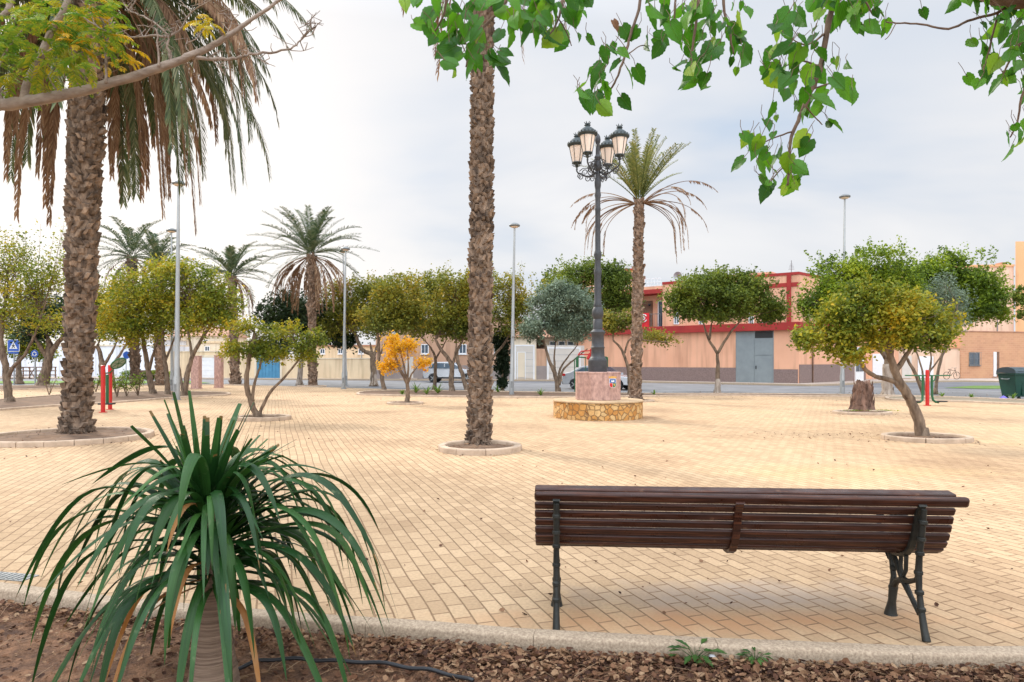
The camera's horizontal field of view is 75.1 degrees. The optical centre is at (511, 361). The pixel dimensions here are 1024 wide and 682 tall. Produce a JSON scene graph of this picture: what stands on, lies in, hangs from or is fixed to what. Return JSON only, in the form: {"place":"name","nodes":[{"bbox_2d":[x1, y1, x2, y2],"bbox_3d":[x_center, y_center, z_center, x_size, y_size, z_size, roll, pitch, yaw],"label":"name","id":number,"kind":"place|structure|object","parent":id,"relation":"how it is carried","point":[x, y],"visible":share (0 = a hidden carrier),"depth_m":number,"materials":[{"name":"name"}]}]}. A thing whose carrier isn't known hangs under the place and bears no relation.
{"place":"outdoors","nodes":[
{"label":"outdoors","id":0,"kind":"place"},
{"bbox_2d":[376,315,522,378],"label":"house","id":1,"kind":"structure","parent":0,"point":[448,348],"depth_m":59.64,"materials":[{"name":"white paint"}]},
{"bbox_2d":[0,376,998,383],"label":"sidewalk","id":2,"kind":"structure","parent":0,"point":[871,380],"depth_m":57.99,"materials":[{"name":"concrete"}]},
{"bbox_2d":[109,338,187,344],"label":"house","id":3,"kind":"structure","parent":2,"relation":"on","point":[182,342],"depth_m":92.00,"materials":[{"name":"white paint"}]},
{"bbox_2d":[165,326,248,350],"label":"house","id":4,"kind":"structure","parent":2,"relation":"on","point":[194,341],"depth_m":98.00,"materials":[{"name":"paint"}]},
{"bbox_2d":[200,341,248,355],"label":"house","id":5,"kind":"structure","parent":2,"relation":"on","point":[210,345],"depth_m":76.00,"materials":[{"name":"white paint"}]},
{"bbox_2d":[316,345,375,357],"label":"house","id":6,"kind":"structure","parent":2,"relation":"on","point":[335,353],"depth_m":74.00,"materials":[{"name":"paint"}]},
{"bbox_2d":[877,241,1023,331],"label":"apartment block","id":7,"kind":"structure","parent":2,"relation":"on","point":[1019,267],"depth_m":81.10,"materials":[{"name":"paint"}]},
{"bbox_2d":[0,385,1023,645],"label":"paving","id":8,"kind":"structure","parent":0,"point":[474,517],"depth_m":7.57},
{"bbox_2d":[0,571,38,581],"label":"drain cover","id":9,"kind":"object","parent":8,"relation":"on","point":[11,576],"visible":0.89,"depth_m":4.83,"materials":[{"name":"metal"}]},
{"bbox_2d":[0,385,113,388],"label":"side planting bed","id":10,"kind":"object","parent":8,"relation":"on","point":[25,387],"visible":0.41,"depth_m":40.97,"materials":[{"name":"soil"}]},
{"bbox_2d":[4,288,106,385],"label":"tree","id":11,"kind":"object","parent":10,"relation":"on","point":[48,351],"visible":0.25,"depth_m":42.67,"materials":[{"name":"green plant"}]},
{"bbox_2d":[0,426,154,447],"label":"tree ring","id":12,"kind":"object","parent":8,"relation":"on","point":[103,435],"visible":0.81,"depth_m":13.34,"materials":[{"name":"concrete"}]},
{"bbox_2d":[0,0,314,434],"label":"palm tree","id":13,"kind":"object","parent":12,"relation":"on","point":[168,110],"visible":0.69,"depth_m":14.34,"materials":[{"name":"brown plant"}]},
{"bbox_2d":[98,358,126,412],"bbox_3d":[-12.865,0.724,21.172,0.782,1.692,1.487,0,0,-45],"label":"exercise machine","id":14,"kind":"object","parent":8,"relation":"on","point":[117,363],"visible":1,"depth_m":21.00,"materials":[{"name":"red paint"}]},
{"bbox_2d":[0,392,226,407],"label":"planting bed","id":15,"kind":"object","parent":8,"relation":"on","point":[36,401],"visible":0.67,"depth_m":27.69,"materials":[{"name":"soil"}]},
{"bbox_2d":[0,218,65,401],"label":"tree","id":16,"kind":"object","parent":15,"relation":"on","point":[43,284],"visible":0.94,"depth_m":25.34,"materials":[{"name":"green plant"}]},
{"bbox_2d":[105,369,126,396],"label":"sapling","id":17,"kind":"object","parent":15,"relation":"on","point":[119,384],"visible":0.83,"depth_m":29.06,"materials":[{"name":"green plant"}]},
{"bbox_2d":[95,254,171,393],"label":"tree","id":18,"kind":"object","parent":15,"relation":"on","point":[121,322],"visible":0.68,"depth_m":31.39,"materials":[{"name":"green plant"}]},
{"bbox_2d":[127,250,203,393],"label":"tree","id":19,"kind":"object","parent":15,"relation":"on","point":[170,326],"visible":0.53,"depth_m":31.02,"materials":[{"name":"green plant"}]},
{"bbox_2d":[148,253,250,395],"bbox_3d":[-14.078,-1.609,30.333,4.656,6.558,3.139,0,0,0],"label":"tree","id":20,"kind":"object","parent":15,"relation":"on","point":[209,301],"visible":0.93,"depth_m":29.97,"materials":[{"name":"green plant"}]},
{"bbox_2d":[0,391,230,410],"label":"planting bed kerb","id":21,"kind":"structure","parent":8,"relation":"on","point":[53,405],"depth_m":27.29,"materials":[{"name":"concrete"}]},
{"bbox_2d":[94,272,149,384],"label":"tree","id":22,"kind":"object","parent":8,"relation":"on","point":[98,348],"visible":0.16,"depth_m":42.81,"materials":[{"name":"green plant"}]},
{"bbox_2d":[107,228,206,384],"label":"palm tree","id":23,"kind":"object","parent":8,"relation":"on","point":[156,248],"visible":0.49,"depth_m":43.83,"materials":[{"name":"green plant"}]},
{"bbox_2d":[166,228,175,390],"bbox_3d":[-17.401,-2.618,34.017,0.520,8.396,0.520,0,0,0],"label":"street lamp","id":24,"kind":"object","parent":8,"relation":"on","point":[171,230],"visible":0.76,"depth_m":33.96,"materials":[{"name":"metal"}]},
{"bbox_2d":[172,180,184,399],"bbox_3d":[-13.633,-2.909,27.213,0.520,8.978,0.520,0,0,0],"label":"street lamp","id":25,"kind":"object","parent":8,"relation":"on","point":[176,383],"visible":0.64,"depth_m":27.15,"materials":[{"name":"metal"}]},
{"bbox_2d":[190,356,201,388],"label":"marble pillar","id":26,"kind":"structure","parent":8,"relation":"on","point":[196,375],"depth_m":38.20,"materials":[{"name":"pink stone"}]},
{"bbox_2d":[214,355,223,387],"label":"marble pillar","id":27,"kind":"structure","parent":8,"relation":"on","point":[218,373],"depth_m":39.62,"materials":[{"name":"pink stone"}]},
{"bbox_2d":[237,414,291,421],"bbox_3d":[-6.749,1.529,18.043,1.491,0.123,1.328,0,0,0],"label":"tree ring","id":28,"kind":"object","parent":8,"relation":"on","point":[266,417],"visible":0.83,"depth_m":17.59,"materials":[{"name":"concrete"}]},
{"bbox_2d":[215,314,331,416],"bbox_3d":[-6.522,0.183,18.319,3.202,3.004,1.648,0,0,0],"label":"tree","id":29,"kind":"object","parent":8,"relation":"on","point":[257,346],"visible":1,"depth_m":18.07,"materials":[{"name":"green plant"}]},
{"bbox_2d":[297,385,326,386],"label":"tree ring","id":30,"kind":"object","parent":8,"relation":"on","point":[312,385],"visible":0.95,"depth_m":41.84,"materials":[{"name":"concrete"}]},
{"bbox_2d":[241,205,374,384],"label":"palm tree","id":31,"kind":"object","parent":30,"relation":"on","point":[312,277],"visible":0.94,"depth_m":42.72,"materials":[{"name":"green plant"}]},
{"bbox_2d":[341,247,349,388],"bbox_3d":[-9.493,-2.482,37.972,0.520,8.124,0.520,0,0,0],"label":"street lamp","id":32,"kind":"object","parent":8,"relation":"on","point":[345,249],"visible":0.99,"depth_m":37.91,"materials":[{"name":"metal"}]},
{"bbox_2d":[335,267,431,389],"bbox_3d":[-6.480,-1.689,35.576,4.829,6.719,3.317,0,0,13],"label":"street tree","id":33,"kind":"object","parent":8,"relation":"on","point":[397,308],"visible":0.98,"depth_m":35.09,"materials":[{"name":"green plant"}]},
{"bbox_2d":[387,401,423,404],"bbox_3d":[-3.972,1.544,24.739,1.370,0.092,1.349,0,0,0],"label":"tree ring","id":34,"kind":"object","parent":8,"relation":"on","point":[405,403],"visible":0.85,"depth_m":24.36,"materials":[{"name":"concrete"}]},
{"bbox_2d":[373,330,433,402],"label":"tree","id":35,"kind":"object","parent":34,"relation":"on","point":[396,346],"visible":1,"depth_m":24.65,"materials":[{"name":"orange plant"}]},
{"bbox_2d":[441,285,501,389],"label":"street tree","id":36,"kind":"object","parent":8,"relation":"on","point":[461,337],"visible":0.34,"depth_m":34.49,"materials":[{"name":"green plant"}]},
{"bbox_2d":[438,440,521,455],"bbox_3d":[-0.569,1.529,11.833,1.493,0.123,1.468,0,0,0],"label":"tree ring","id":37,"kind":"object","parent":8,"relation":"on","point":[448,447],"visible":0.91,"depth_m":11.52,"materials":[{"name":"concrete"}]},
{"bbox_2d":[401,0,566,445],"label":"palm tree","id":38,"kind":"object","parent":37,"relation":"on","point":[479,334],"visible":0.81,"depth_m":12.30,"materials":[{"name":"brown plant"}]},
{"bbox_2d":[1,389,989,456],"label":"ring litter","id":39,"kind":"object","parent":8,"relation":"on","point":[430,447],"visible":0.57,"depth_m":13.94,"materials":[{"name":"brown plant"}]},
{"bbox_2d":[3,411,1020,614],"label":"scattered leaves","id":40,"kind":"object","parent":8,"relation":"on","point":[701,560],"visible":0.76,"depth_m":5.24,"materials":[{"name":"brown plant"}]},
{"bbox_2d":[574,349,607,391],"bbox_3d":[3.979,0.463,33.350,1.717,2.214,0.500,0,0,0],"label":"exercise machine","id":41,"kind":"object","parent":8,"relation":"on","point":[578,357],"visible":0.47,"depth_m":33.48,"materials":[{"name":"red paint"}]},
{"bbox_2d":[361,390,887,395],"bbox_3d":[4.669,1.540,30.545,25.321,0.001,5.410,0,0,12],"label":"roadside planting bed","id":42,"kind":"object","parent":8,"relation":"on","point":[412,392],"visible":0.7,"depth_m":31.04,"materials":[{"name":"soil"}]},
{"bbox_2d":[414,265,497,390],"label":"street tree","id":43,"kind":"object","parent":42,"relation":"on","point":[438,323],"visible":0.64,"depth_m":34.41,"materials":[{"name":"green plant"}]},
{"bbox_2d":[509,223,519,394],"bbox_3d":[0.112,-2.447,31.101,0.535,8.055,0.520,0,0,0],"label":"street lamp","id":44,"kind":"object","parent":42,"relation":"on","point":[511,375],"visible":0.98,"depth_m":31.04,"materials":[{"name":"metal"}]},
{"bbox_2d":[602,306,683,393],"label":"tree","id":45,"kind":"object","parent":42,"relation":"on","point":[611,323],"visible":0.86,"depth_m":31.32,"materials":[{"name":"green plant"}]},
{"bbox_2d":[356,390,901,397],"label":"roadside planting bed kerb","id":46,"kind":"structure","parent":8,"relation":"on","point":[824,395],"depth_m":29.92,"materials":[{"name":"concrete"}]},
{"bbox_2d":[571,127,718,399],"bbox_3d":[5.030,-3.598,27.025,4.737,10.555,4.636,0,0,-26],"label":"palm tree","id":47,"kind":"object","parent":8,"relation":"on","point":[642,175],"visible":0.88,"depth_m":26.58,"materials":[{"name":"green plant"}]},
{"bbox_2d":[534,485,969,641],"bbox_3d":[1.379,1.167,4.119,2.460,0.822,0.680,0,0,4],"label":"park bench","id":48,"kind":"object","parent":8,"relation":"on","point":[577,521],"visible":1,"depth_m":3.92,"materials":[{"name":"brown wood"}]},
{"bbox_2d":[832,409,892,414],"bbox_3d":[10.537,1.539,20.036,1.691,0.101,1.329,0,0,0],"label":"tree ring","id":49,"kind":"object","parent":8,"relation":"on","point":[856,412],"visible":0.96,"depth_m":19.61,"materials":[{"name":"concrete"}]},
{"bbox_2d":[848,379,874,410],"bbox_3d":[10.943,1.072,20.782,0.816,1.036,0.854,0,0,43],"label":"palm stump","id":50,"kind":"object","parent":49,"relation":"on","point":[862,396],"visible":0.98,"depth_m":20.59,"materials":[{"name":"brown wood"}]},
{"bbox_2d":[880,432,973,443],"bbox_3d":[8.327,1.534,13.383,1.689,0.112,1.372,0,0,0],"label":"tree ring","id":51,"kind":"object","parent":8,"relation":"on","point":[913,438],"visible":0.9,"depth_m":13.07,"materials":[{"name":"concrete"}]},
{"bbox_2d":[786,270,973,435],"bbox_3d":[7.444,-0.096,13.600,3.849,3.532,1.829,0,0,0],"label":"leaning tree","id":52,"kind":"object","parent":51,"relation":"on","point":[902,317],"visible":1,"depth_m":13.40,"materials":[{"name":"green plant"}]},
{"bbox_2d":[905,370,950,405],"bbox_3d":[14.767,0.933,23.664,1.602,1.274,0.240,0,0,0],"label":"exercise machine","id":53,"kind":"object","parent":8,"relation":"on","point":[926,375],"visible":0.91,"depth_m":23.63,"materials":[{"name":"red paint"}]},
{"bbox_2d":[885,395,1023,404],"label":"verge strip kerb","id":54,"kind":"structure","parent":8,"relation":"on","point":[967,401],"depth_m":26.23,"materials":[{"name":"concrete"}]},
{"bbox_2d":[889,397,1023,402],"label":"verge strip","id":55,"kind":"object","parent":8,"relation":"on","point":[975,399],"visible":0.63,"depth_m":26.96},
{"bbox_2d":[0,602,1023,681],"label":"soil bed","id":56,"kind":"object","parent":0,"point":[27,664],"visible":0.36,"depth_m":3.59,"materials":[{"name":"brown soil"}]},
{"bbox_2d":[0,0,322,110],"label":"feather leaved tree","id":57,"kind":"object","parent":56,"relation":"on","point":[78,26],"visible":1,"depth_m":4.57,"materials":[{"name":"green plant"}]},
{"bbox_2d":[15,390,399,681],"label":"strap leaf plant","id":58,"kind":"object","parent":56,"relation":"on","point":[212,482],"visible":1,"depth_m":3.12,"materials":[{"name":"green plant"}]},
{"bbox_2d":[238,656,474,681],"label":"irrigation hose","id":59,"kind":"object","parent":56,"relation":"on","point":[396,665],"visible":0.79,"depth_m":3.44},
{"bbox_2d":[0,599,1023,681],"bbox_3d":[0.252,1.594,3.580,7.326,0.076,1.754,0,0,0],"label":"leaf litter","id":60,"kind":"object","parent":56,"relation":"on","point":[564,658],"visible":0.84,"depth_m":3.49,"materials":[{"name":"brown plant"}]},
{"bbox_2d":[668,638,726,666],"bbox_3d":[1.000,1.567,3.564,0.303,0.122,0.230,0,0,-36],"label":"weed","id":61,"kind":"object","parent":56,"relation":"on","point":[695,657],"visible":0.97,"depth_m":3.56,"materials":[{"name":"green plant"}]},
{"bbox_2d":[398,0,1023,203],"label":"mulberry tree","id":62,"kind":"object","parent":56,"relation":"on","point":[536,18],"visible":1,"depth_m":2.70,"materials":[{"name":"green plant"}]},
{"bbox_2d":[736,647,773,665],"bbox_3d":[1.294,1.577,3.545,0.182,0.076,0.145,0,0,32],"label":"weed","id":63,"kind":"object","parent":56,"relation":"on","point":[751,658],"visible":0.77,"depth_m":3.53,"materials":[{"name":"green plant"}]},
{"bbox_2d":[0,379,1023,398],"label":"road","id":64,"kind":"structure","parent":0,"point":[548,386],"depth_m":43.23,"materials":[{"name":"grey asphalt"}]},
{"bbox_2d":[7,339,19,384],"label":"crossing sign","id":65,"kind":"object","parent":64,"relation":"on","point":[13,348],"visible":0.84,"depth_m":44.93,"materials":[{"name":"metal"}]},
{"bbox_2d":[4,330,61,383],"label":"tree","id":66,"kind":"object","parent":64,"relation":"on","point":[19,377],"visible":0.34,"depth_m":49.33,"materials":[{"name":"plant"}]},
{"bbox_2d":[9,367,56,378],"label":"wooden fence","id":67,"kind":"object","parent":64,"relation":"on","point":[29,370],"visible":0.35,"depth_m":63.91,"materials":[{"name":"brown wood"}]},
{"bbox_2d":[0,345,188,375],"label":"white wall","id":68,"kind":"structure","parent":64,"relation":"on","point":[106,350],"depth_m":70.07,"materials":[{"name":"white paint"}]},
{"bbox_2d":[97,216,188,383],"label":"palm tree","id":69,"kind":"object","parent":64,"relation":"on","point":[134,356],"visible":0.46,"depth_m":46.36,"materials":[{"name":"green plant"}]},
{"bbox_2d":[183,241,283,383],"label":"palm tree","id":70,"kind":"object","parent":64,"relation":"on","point":[230,264],"visible":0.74,"depth_m":45.08,"materials":[{"name":"green plant"}]},
{"bbox_2d":[166,351,370,378],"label":"garden wall","id":71,"kind":"structure","parent":64,"relation":"on","point":[358,368],"depth_m":62.96,"materials":[{"name":"beige paint"}]},
{"bbox_2d":[202,357,213,377],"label":"door","id":72,"kind":"structure","parent":71,"relation":"in","point":[207,362],"depth_m":65.09,"materials":[{"name":"white paint"}]},
{"bbox_2d":[246,279,368,384],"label":"dark tree","id":73,"kind":"object","parent":64,"relation":"on","point":[270,314],"visible":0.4,"depth_m":46.12,"materials":[{"name":"green plant"}]},
{"bbox_2d":[316,269,396,385],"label":"street tree","id":74,"kind":"object","parent":64,"relation":"on","point":[362,293],"visible":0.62,"depth_m":45.00,"materials":[{"name":"green plant"}]},
{"bbox_2d":[395,259,464,389],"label":"street tree","id":75,"kind":"object","parent":64,"relation":"on","point":[429,284],"visible":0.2,"depth_m":38.51,"materials":[{"name":"green plant"}]},
{"bbox_2d":[423,362,468,382],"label":"parked car","id":76,"kind":"object","parent":64,"relation":"on","point":[443,369],"visible":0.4,"depth_m":53.23,"materials":[{"name":"silver metal"}]},
{"bbox_2d":[491,324,514,390],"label":"cypress","id":77,"kind":"object","parent":64,"relation":"on","point":[501,367],"visible":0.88,"depth_m":37.72,"materials":[{"name":"green plant"}]},
{"bbox_2d":[491,261,549,360],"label":"street tree","id":78,"kind":"object","parent":64,"relation":"on","point":[520,300],"visible":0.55,"depth_m":36.91,"materials":[{"name":"green plant"}]},
{"bbox_2d":[514,328,583,378],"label":"garage house","id":79,"kind":"structure","parent":64,"relation":"on","point":[530,361],"depth_m":58.30,"materials":[{"name":"paint"}]},
{"bbox_2d":[517,352,525,378],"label":"wicket door","id":80,"kind":"structure","parent":79,"relation":"in","point":[521,357],"depth_m":57.95,"materials":[{"name":"white paint"}]},
{"bbox_2d":[515,276,604,391],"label":"olive tree","id":81,"kind":"object","parent":64,"relation":"on","point":[559,316],"visible":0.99,"depth_m":34.28,"materials":[{"name":"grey plant"}]},
{"bbox_2d":[531,252,645,336],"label":"street tree","id":82,"kind":"object","parent":64,"relation":"on","point":[616,281],"visible":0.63,"depth_m":40.36,"materials":[{"name":"green plant"}]},
{"bbox_2d":[562,366,627,388],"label":"parked car","id":83,"kind":"object","parent":64,"relation":"on","point":[568,378],"visible":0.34,"depth_m":40.44,"materials":[{"name":"silver metal"}]},
{"bbox_2d":[656,259,792,392],"bbox_3d":[10.639,-1.687,33.129,6.094,6.714,5.053,0,0,33],"label":"street tree","id":84,"kind":"object","parent":64,"relation":"on","point":[740,293],"visible":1,"depth_m":32.69,"materials":[{"name":"green plant"}]},
{"bbox_2d":[838,194,850,393],"bbox_3d":[16.006,-3.235,32.016,0.523,9.629,0.520,0,0,0],"label":"street lamp","id":85,"kind":"object","parent":64,"relation":"on","point":[842,369],"visible":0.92,"depth_m":31.96,"materials":[{"name":"metal"}]},
{"bbox_2d":[783,235,934,394],"bbox_3d":[16.268,-2.102,31.308,6.422,7.583,4.042,0,0,24],"label":"round tree","id":86,"kind":"object","parent":64,"relation":"on","point":[829,279],"visible":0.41,"depth_m":30.96,"materials":[{"name":"green plant"}]},
{"bbox_2d":[902,267,983,394],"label":"olive tree","id":87,"kind":"object","parent":64,"relation":"on","point":[949,295],"visible":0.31,"depth_m":30.71,"materials":[{"name":"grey plant"}]},
{"bbox_2d":[910,241,1018,393],"bbox_3d":[22.644,-2.242,34.208,6.576,7.824,3.915,0,0,0],"label":"round tree","id":88,"kind":"object","parent":64,"relation":"on","point":[987,289],"visible":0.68,"depth_m":33.51,"materials":[{"name":"green plant"}]},
{"bbox_2d":[996,367,1023,398],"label":"waste container","id":89,"kind":"object","parent":64,"relation":"on","point":[1011,380],"visible":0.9,"depth_m":28.65,"materials":[{"name":"green plastic"}]},
{"bbox_2d":[999,284,1023,323],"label":"street tree","id":90,"kind":"object","parent":64,"relation":"on","point":[1017,296],"visible":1,"depth_m":30.85,"materials":[{"name":"green plant"}]},
{"bbox_2d":[0,0,1023,357],"label":"sky","id":91,"kind":"structure","parent":0,"point":[367,131],"materials":[{"name":"white"}]},
{"bbox_2d":[553,397,643,420],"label":"stone ring wall","id":92,"kind":"structure","parent":0,"point":[573,408],"depth_m":17.74,"materials":[{"name":"beige stone"}]},
{"bbox_2d":[567,121,629,400],"bbox_3d":[2.422,-2.748,18.800,1.488,7.637,1.488,0,0,-13],"label":"ornate street lamp","id":93,"kind":"object","parent":92,"relation":"on","point":[597,381],"visible":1,"depth_m":18.62,"materials":[{"name":"black metal"}]},
{"bbox_2d":[576,260,865,382],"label":"pink building","id":94,"kind":"structure","parent":0,"point":[751,352],"depth_m":51.38,"materials":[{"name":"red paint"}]},
{"bbox_2d":[642,301,652,326],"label":"balcony door","id":95,"kind":"structure","parent":94,"relation":"in","point":[649,309],"depth_m":56.38,"materials":[{"name":"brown wood"}]},
{"bbox_2d":[736,331,773,382],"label":"garage door","id":96,"kind":"structure","parent":94,"relation":"in","point":[754,349],"depth_m":49.80,"materials":[{"name":"grey metal"}]},
{"bbox_2d":[854,347,863,380],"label":"door","id":97,"kind":"structure","parent":94,"relation":"in","point":[858,372],"depth_m":54.80,"materials":[{"name":"white paint"}]},
{"bbox_2d":[865,342,959,378],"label":"garage house","id":98,"kind":"structure","parent":0,"point":[951,359],"depth_m":60.72,"materials":[{"name":"white paint"}]},
{"bbox_2d":[872,354,883,377],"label":"garage door","id":99,"kind":"structure","parent":98,"relation":"in","point":[876,365],"depth_m":59.95,"materials":[{"name":"white paint"}]},
{"bbox_2d":[902,356,911,377],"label":"garage door","id":100,"kind":"structure","parent":98,"relation":"in","point":[906,370],"depth_m":60.45,"materials":[{"name":"metal"}]},
{"bbox_2d":[918,356,932,377],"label":"garage door","id":101,"kind":"structure","parent":98,"relation":"in","point":[925,362],"depth_m":60.73,"materials":[{"name":"white paint"}]},
{"bbox_2d":[916,331,1023,377],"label":"brick building","id":102,"kind":"structure","parent":0,"point":[985,354],"depth_m":62.82,"materials":[{"name":"paint"}]},
{"bbox_2d":[968,352,981,365],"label":"window","id":103,"kind":"structure","parent":102,"relation":"in","point":[974,357],"depth_m":62.26,"materials":[{"name":"metal"}]},
{"label":"ground","id":104,"kind":"structure","parent":0,"visible":0},
{"bbox_2d":[0,377,998,385],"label":"sidewalk kerb","id":105,"kind":"structure","parent":104,"relation":"on","point":[833,384],"depth_m":53.73,"materials":[{"name":"concrete"}]},
{"bbox_2d":[0,582,1023,668],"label":"foreground kerb","id":106,"kind":"structure","parent":104,"relation":"on","point":[524,639],"depth_m":3.69,"materials":[{"name":"concrete"}]},
{"bbox_2d":[55,384,1012,398],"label":"roadside kerb","id":107,"kind":"structure","parent":104,"relation":"on","point":[420,389],"depth_m":38.56,"materials":[{"name":"concrete"}]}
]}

